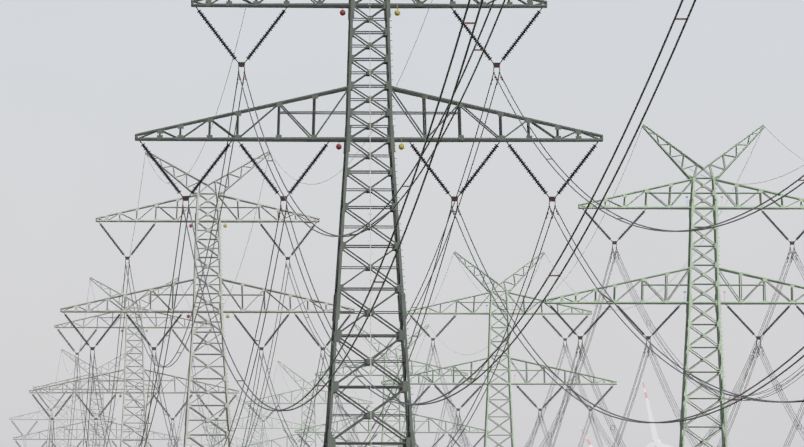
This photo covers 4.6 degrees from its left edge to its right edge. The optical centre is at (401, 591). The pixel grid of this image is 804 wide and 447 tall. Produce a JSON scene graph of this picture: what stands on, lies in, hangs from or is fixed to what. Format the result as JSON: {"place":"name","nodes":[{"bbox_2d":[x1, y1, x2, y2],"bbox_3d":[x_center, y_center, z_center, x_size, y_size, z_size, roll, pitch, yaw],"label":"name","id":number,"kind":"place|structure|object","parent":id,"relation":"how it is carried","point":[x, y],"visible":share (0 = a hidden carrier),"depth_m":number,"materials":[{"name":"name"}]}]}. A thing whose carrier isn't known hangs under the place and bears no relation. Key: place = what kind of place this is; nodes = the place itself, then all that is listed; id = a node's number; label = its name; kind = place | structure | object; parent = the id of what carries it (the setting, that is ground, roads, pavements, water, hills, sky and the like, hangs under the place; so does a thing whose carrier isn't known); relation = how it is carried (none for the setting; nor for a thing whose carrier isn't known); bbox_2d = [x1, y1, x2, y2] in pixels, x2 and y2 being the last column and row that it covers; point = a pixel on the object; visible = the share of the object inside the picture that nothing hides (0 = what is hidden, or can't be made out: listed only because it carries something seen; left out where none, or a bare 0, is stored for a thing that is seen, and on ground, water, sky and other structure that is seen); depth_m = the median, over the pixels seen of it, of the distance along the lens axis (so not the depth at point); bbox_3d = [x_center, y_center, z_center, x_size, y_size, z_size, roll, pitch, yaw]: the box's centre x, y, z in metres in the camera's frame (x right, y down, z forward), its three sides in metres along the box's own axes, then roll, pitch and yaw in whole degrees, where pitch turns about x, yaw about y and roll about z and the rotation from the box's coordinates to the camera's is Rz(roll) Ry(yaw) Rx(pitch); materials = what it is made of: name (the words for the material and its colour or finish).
{"place":"outdoors","nodes":[
{"label":"outdoors","id":0,"kind":"place"},
{"bbox_2d":[0,0,803,446],"label":"sky","id":1,"kind":"structure","parent":0,"point":[79,79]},
{"bbox_2d":[24,0,803,446],"bbox_3d":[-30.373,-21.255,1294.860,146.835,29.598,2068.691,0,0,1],"label":"grey pylon conductors","id":2,"kind":"object","parent":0,"point":[424,280],"visible":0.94,"depth_m":605.17,"materials":[{"name":"grey"}]},
{"bbox_2d":[82,18,803,445],"bbox_3d":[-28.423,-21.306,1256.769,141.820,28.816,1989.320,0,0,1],"label":"grey bundle spacers","id":3,"kind":"object","parent":2,"relation":"attached to","point":[408,186],"visible":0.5,"depth_m":634.98,"materials":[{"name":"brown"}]},
{"bbox_2d":[579,426,592,446],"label":"wind turbine","id":4,"kind":"object","parent":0,"point":[588,442],"visible":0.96,"depth_m":5881.97,"materials":[{"name":"white metal"}]},
{"bbox_2d":[642,379,672,446],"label":"wind turbine","id":5,"kind":"object","parent":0,"point":[656,442],"visible":1,"depth_m":6190.45,"materials":[{"name":"white"}]},
{"label":"field ground","id":6,"kind":"structure","parent":0,"visible":0},
{"bbox_2d":[9,386,115,446],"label":"grey lattice pylon","id":7,"kind":"object","parent":6,"relation":"on","point":[67,419],"visible":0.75,"depth_m":2328.23,"materials":[{"name":"metal"}]},
{"bbox_2d":[34,1,431,413],"bbox_3d":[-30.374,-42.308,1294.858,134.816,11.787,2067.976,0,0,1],"label":"grey pylon earth wires","id":8,"kind":"object","parent":7,"relation":"attached to","point":[183,178],"visible":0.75,"depth_m":1128.54,"materials":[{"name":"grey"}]},
{"bbox_2d":[13,349,180,446],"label":"grey lattice pylon","id":9,"kind":"object","parent":6,"relation":"on","point":[89,429],"visible":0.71,"depth_m":1939.05,"materials":[{"name":"metal"}]},
{"bbox_2d":[29,277,238,446],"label":"grey lattice pylon","id":10,"kind":"object","parent":6,"relation":"on","point":[143,392],"visible":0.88,"depth_m":1549.87,"materials":[{"name":"metal"}]},
{"bbox_2d":[60,151,354,446],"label":"grey lattice pylon","id":11,"kind":"object","parent":6,"relation":"on","point":[220,310],"visible":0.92,"depth_m":1105.21,"materials":[{"name":"metal"}]},
{"bbox_2d":[166,412,260,446],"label":"green pylon lattice","id":12,"kind":"object","parent":6,"relation":"on","point":[213,436],"visible":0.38,"depth_m":2656.22,"materials":[{"name":"metal"}]},
{"bbox_2d":[191,126,803,444],"bbox_3d":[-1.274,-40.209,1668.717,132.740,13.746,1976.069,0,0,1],"label":"green pylon earth wires","id":13,"kind":"object","parent":12,"relation":"attached to","point":[535,272],"visible":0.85,"depth_m":1237.33,"materials":[{"name":"grey metal"}]},
{"bbox_2d":[203,392,310,446],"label":"green pylon lattice","id":14,"kind":"object","parent":6,"relation":"on","point":[253,428],"visible":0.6,"depth_m":2327.79,"materials":[{"name":"metal"}]},
{"bbox_2d":[239,361,377,446],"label":"green pylon lattice","id":15,"kind":"object","parent":6,"relation":"on","point":[303,402],"visible":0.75,"depth_m":1994.14,"materials":[{"name":"metal"}]},
{"bbox_2d":[135,0,602,446],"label":"grey lattice pylon","id":16,"kind":"object","parent":6,"relation":"on","point":[401,335],"visible":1,"depth_m":693.71,"materials":[{"name":"metal"}]},
{"bbox_2d":[295,324,488,446],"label":"green pylon lattice","id":17,"kind":"object","parent":6,"relation":"on","point":[383,432],"visible":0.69,"depth_m":1660.73,"materials":[{"name":"metal"}]},
{"bbox_2d":[381,251,616,446],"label":"green pylon lattice","id":18,"kind":"object","parent":6,"relation":"on","point":[490,341],"visible":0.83,"depth_m":1366.53,"materials":[{"name":"metal"}]},
{"bbox_2d":[545,124,803,446],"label":"green pylon lattice","id":19,"kind":"object","parent":6,"relation":"on","point":[716,303],"visible":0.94,"depth_m":1015.47,"materials":[{"name":"metal"}]},
{"bbox_2d":[259,248,803,446],"bbox_3d":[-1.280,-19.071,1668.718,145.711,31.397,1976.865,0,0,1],"label":"green pylon conductors","id":20,"kind":"object","parent":19,"relation":"attached to","point":[563,401],"visible":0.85,"depth_m":1045.23,"materials":[{"name":"grey"}]},
{"bbox_2d":[348,251,801,446],"bbox_3d":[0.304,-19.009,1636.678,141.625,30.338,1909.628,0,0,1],"label":"green pylon bundle spacers","id":21,"kind":"object","parent":20,"relation":"attached to","point":[643,352],"visible":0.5,"depth_m":1017.92,"materials":[{"name":"grey metal"}]}
]}

